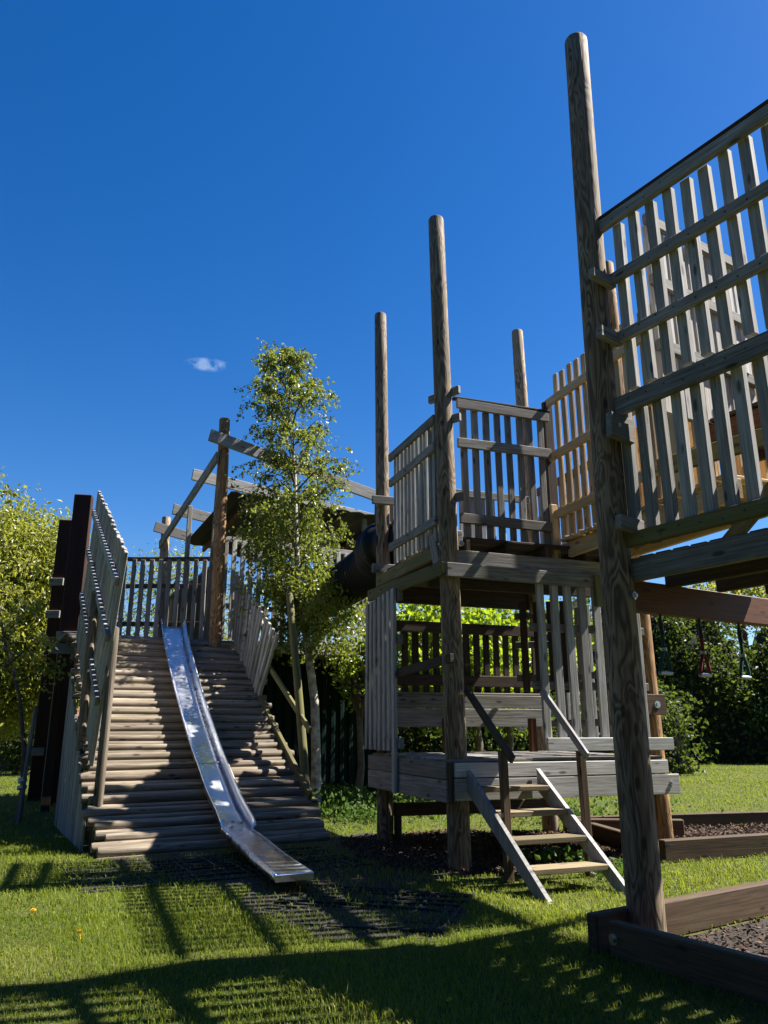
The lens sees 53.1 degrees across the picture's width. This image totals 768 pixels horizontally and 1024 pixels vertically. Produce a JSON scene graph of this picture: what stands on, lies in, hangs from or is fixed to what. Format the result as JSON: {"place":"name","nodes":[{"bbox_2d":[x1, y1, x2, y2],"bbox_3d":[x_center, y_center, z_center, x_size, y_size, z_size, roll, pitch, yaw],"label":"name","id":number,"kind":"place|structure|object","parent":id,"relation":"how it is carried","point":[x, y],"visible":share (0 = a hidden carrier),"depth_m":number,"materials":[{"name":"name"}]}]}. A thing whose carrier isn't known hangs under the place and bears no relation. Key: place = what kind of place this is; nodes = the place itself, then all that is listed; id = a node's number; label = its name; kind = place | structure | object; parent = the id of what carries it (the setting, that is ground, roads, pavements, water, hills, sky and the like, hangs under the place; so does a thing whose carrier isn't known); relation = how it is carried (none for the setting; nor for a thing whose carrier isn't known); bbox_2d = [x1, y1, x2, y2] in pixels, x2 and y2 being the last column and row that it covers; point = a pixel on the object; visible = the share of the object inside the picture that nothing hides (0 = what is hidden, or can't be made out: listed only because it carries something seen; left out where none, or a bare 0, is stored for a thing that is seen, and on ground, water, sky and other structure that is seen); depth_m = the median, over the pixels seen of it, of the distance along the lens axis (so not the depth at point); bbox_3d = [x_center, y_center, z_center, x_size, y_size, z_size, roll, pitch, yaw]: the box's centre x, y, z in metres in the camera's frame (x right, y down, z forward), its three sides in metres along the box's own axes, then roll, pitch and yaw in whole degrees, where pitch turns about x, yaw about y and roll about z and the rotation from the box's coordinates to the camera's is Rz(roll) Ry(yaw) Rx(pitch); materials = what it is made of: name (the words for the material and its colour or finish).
{"place":"outdoors","nodes":[
{"label":"outdoors","id":0,"kind":"place"},
{"bbox_2d":[0,762,767,1023],"bbox_3d":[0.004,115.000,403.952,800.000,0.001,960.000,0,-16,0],"label":"ground","id":1,"kind":"structure","parent":0,"point":[240,984],"depth_m":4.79,"materials":[{"name":"green plant"}]},
{"bbox_2d":[0,724,34,775],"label":"laurel bush","id":2,"kind":"object","parent":1,"relation":"on","point":[10,759],"visible":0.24,"depth_m":24.07,"materials":[{"name":"green plant"}]},
{"bbox_2d":[0,483,74,823],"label":"young tree","id":3,"kind":"object","parent":1,"relation":"on","point":[22,780],"visible":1,"depth_m":12.98,"materials":[{"name":"green plant"}]},
{"bbox_2d":[2,685,80,747],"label":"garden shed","id":4,"kind":"structure","parent":1,"relation":"on","point":[76,710],"depth_m":28.60,"materials":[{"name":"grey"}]},
{"bbox_2d":[0,746,87,771],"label":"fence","id":5,"kind":"object","parent":1,"relation":"on","point":[4,767],"visible":0.11,"depth_m":26.13,"materials":[{"name":"black wood"}]},
{"bbox_2d":[26,519,71,801],"bbox_3d":[-7.100,3.106,16.246,0.507,6.050,0.331,0,-16,0],"label":"upright sleeper","id":6,"kind":"object","parent":1,"relation":"on","point":[53,616],"visible":0.69,"depth_m":16.10,"materials":[{"name":"black wood"}]},
{"bbox_2d":[0,466,123,755],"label":"willow tree","id":7,"kind":"object","parent":1,"relation":"on","point":[37,541],"visible":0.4,"depth_m":18.97,"materials":[{"name":"green plant"}]},
{"bbox_2d":[40,494,93,804],"bbox_3d":[-6.427,2.735,15.618,0.422,6.420,0.322,1,-16,-5],"label":"upright sleeper","id":8,"kind":"object","parent":1,"relation":"on","point":[76,566],"visible":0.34,"depth_m":15.87,"materials":[{"name":"brown wood"}]},
{"bbox_2d":[117,539,262,640],"bbox_3d":[-7.283,4.744,26.669,7.587,8.254,4.558,0,-16,0],"label":"bushy tree","id":9,"kind":"object","parent":1,"relation":"on","point":[152,612],"visible":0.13,"depth_m":27.10,"materials":[{"name":"green plant"}]},
{"bbox_2d":[54,491,329,859],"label":"log ramp","id":10,"kind":"structure","parent":1,"relation":"on","point":[125,743],"depth_m":10.68,"materials":[{"name":"brown wood"}]},
{"bbox_2d":[161,618,313,885],"bbox_3d":[-2.231,2.701,10.325,0.591,3.400,7.184,7,-17,-25],"label":"metal slide","id":11,"kind":"object","parent":10,"relation":"attached to","point":[258,850],"visible":0.99,"depth_m":10.21,"materials":[{"name":"metal"}]},
{"bbox_2d":[39,417,375,811],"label":"play fort","id":12,"kind":"structure","parent":1,"relation":"on","point":[198,603],"depth_m":15.02,"materials":[{"name":"brown wood"}]},
{"bbox_2d":[60,846,373,893],"bbox_3d":[-1.743,3.713,8.034,2.930,0.053,1.523,8,-18,-27],"label":"rubber mat","id":13,"kind":"object","parent":1,"relation":"on","point":[199,862],"visible":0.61,"depth_m":7.89,"materials":[{"name":"black rubber"}]},
{"bbox_2d":[109,833,469,939],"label":"bare soil","id":14,"kind":"structure","parent":1,"relation":"on","point":[343,879],"depth_m":6.95,"materials":[{"name":"brown soil"}]},
{"bbox_2d":[224,338,369,809],"bbox_3d":[-1.401,0.773,14.024,2.747,8.824,3.543,12,-20,-38],"label":"birch tree","id":15,"kind":"object","parent":1,"relation":"on","point":[276,563],"visible":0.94,"depth_m":14.14,"materials":[{"name":"green plant"}]},
{"bbox_2d":[260,657,376,798],"bbox_3d":[-2.906,4.994,17.756,3.220,2.710,6.070,8,-18,-27],"label":"shipping container","id":16,"kind":"object","parent":1,"relation":"on","point":[338,745],"visible":0.17,"depth_m":15.40,"materials":[{"name":"green paint"}]},
{"bbox_2d":[319,633,364,803],"bbox_3d":[-0.482,3.701,13.760,1.303,3.245,1.062,9,-18,-29],"label":"climbing shrub","id":17,"kind":"object","parent":1,"relation":"on","point":[356,693],"visible":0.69,"depth_m":13.78,"materials":[{"name":"green plant"}]},
{"bbox_2d":[237,883,474,936],"bbox_3d":[-0.159,3.196,6.208,1.575,0.049,1.523,-4,-16,15],"label":"rubber mat","id":18,"kind":"object","parent":1,"relation":"on","point":[428,894],"visible":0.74,"depth_m":6.25,"materials":[{"name":"black rubber"}]},
{"bbox_2d":[338,603,548,750],"bbox_3d":[1.299,3.311,14.527,4.317,4.398,2.754,0,-16,0],"label":"maple tree","id":19,"kind":"object","parent":1,"relation":"on","point":[429,614],"visible":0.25,"depth_m":14.40,"materials":[{"name":"green plant"}]},
{"bbox_2d":[340,828,621,875],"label":"bark chips","id":20,"kind":"object","parent":1,"relation":"on","point":[395,859],"visible":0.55,"depth_m":8.96,"materials":[{"name":"brown wood"}]},
{"bbox_2d":[365,215,680,871],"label":"play tower","id":21,"kind":"structure","parent":20,"relation":"on","point":[449,567],"depth_m":9.41,"materials":[{"name":"grey wood"}]},
{"bbox_2d":[293,520,409,617],"bbox_3d":[-0.594,1.119,13.080,0.945,0.936,5.214,5,-17,-19],"label":"tube slide","id":22,"kind":"object","parent":21,"relation":"attached to","point":[359,577],"visible":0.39,"depth_m":11.89,"materials":[{"name":"black plastic"}]},
{"bbox_2d":[545,304,767,557],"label":"wooden bridge","id":23,"kind":"structure","parent":21,"relation":"attached to","point":[583,541],"depth_m":9.03,"materials":[{"name":"brown wood"}]},
{"bbox_2d":[398,598,595,750],"bbox_3d":[2.337,3.764,16.672,4.837,4.682,3.441,-5,-16,15],"label":"maple tree","id":24,"kind":"object","parent":1,"relation":"on","point":[508,733],"visible":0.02,"depth_m":16.47,"materials":[{"name":"green plant"}]},
{"bbox_2d":[310,781,723,882],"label":"weeds","id":25,"kind":"object","parent":1,"relation":"on","point":[366,806],"visible":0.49,"depth_m":11.89,"materials":[{"name":"green plant"}]},
{"bbox_2d":[464,686,624,903],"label":"wooden steps","id":26,"kind":"structure","parent":1,"relation":"on","point":[498,822],"depth_m":7.41,"materials":[{"name":"grey wood"}]},
{"bbox_2d":[398,676,718,775],"bbox_3d":[3.145,6.577,24.007,14.708,3.438,3.619,0,-16,0],"label":"shrub border","id":27,"kind":"object","parent":1,"relation":"on","point":[673,723],"visible":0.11,"depth_m":23.68,"materials":[{"name":"green plant"}]},
{"bbox_2d":[409,588,767,764],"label":"hedge","id":28,"kind":"object","parent":1,"relation":"on","point":[736,729],"visible":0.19,"depth_m":31.27,"materials":[{"name":"green plant"}]},
{"bbox_2d":[563,811,767,863],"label":"raised bed","id":29,"kind":"object","parent":1,"relation":"on","point":[605,828],"visible":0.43,"depth_m":8.64,"materials":[{"name":"brown wood"}]},
{"bbox_2d":[565,32,767,931],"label":"raised walkway","id":30,"kind":"structure","parent":1,"relation":"on","point":[709,342],"depth_m":5.68,"materials":[{"name":"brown wood"}]},
{"bbox_2d":[658,614,672,675],"bbox_3d":[2.143,1.013,5.896,0.146,0.471,0.046,11,-19,-35],"label":"hanging handle","id":31,"kind":"object","parent":30,"relation":"hanging from","point":[663,648],"visible":0.98,"depth_m":5.87,"materials":[{"name":"plastic"}]},
{"bbox_2d":[697,619,711,677],"bbox_3d":[2.550,1.083,6.150,0.146,0.471,0.046,11,-19,-35],"label":"hanging handle","id":32,"kind":"object","parent":30,"relation":"hanging from","point":[703,656],"visible":0.98,"depth_m":6.13,"materials":[{"name":"red"}]},
{"bbox_2d":[737,623,751,679],"bbox_3d":[2.998,1.161,6.431,0.146,0.471,0.046,11,-19,-35],"label":"hanging handle","id":33,"kind":"object","parent":30,"relation":"hanging from","point":[742,655],"visible":1,"depth_m":6.41,"materials":[{"name":"green plastic"}]},
{"bbox_2d":[587,880,767,1004],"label":"raised bed","id":34,"kind":"object","parent":1,"relation":"on","point":[615,933],"visible":0.99,"depth_m":4.73,"materials":[{"name":"brown wood"}]},
{"bbox_2d":[673,822,767,837],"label":"bark chips","id":35,"kind":"object","parent":1,"relation":"on","point":[743,830],"visible":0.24,"depth_m":10.44,"materials":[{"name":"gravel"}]},
{"bbox_2d":[680,914,767,957],"bbox_3d":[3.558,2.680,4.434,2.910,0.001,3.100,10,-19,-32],"label":"bark bed","id":36,"kind":"object","parent":1,"relation":"on","point":[712,937],"depth_m":5.27,"materials":[{"name":"wood"}]},
{"bbox_2d":[682,581,767,651],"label":"ash tree","id":37,"kind":"object","parent":1,"relation":"on","point":[757,591],"visible":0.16,"depth_m":35.62,"materials":[{"name":"green plant"}]},
{"bbox_2d":[0,0,767,689],"label":"sky","id":38,"kind":"structure","parent":0,"point":[185,184],"materials":[{"name":"blue"}]}
]}

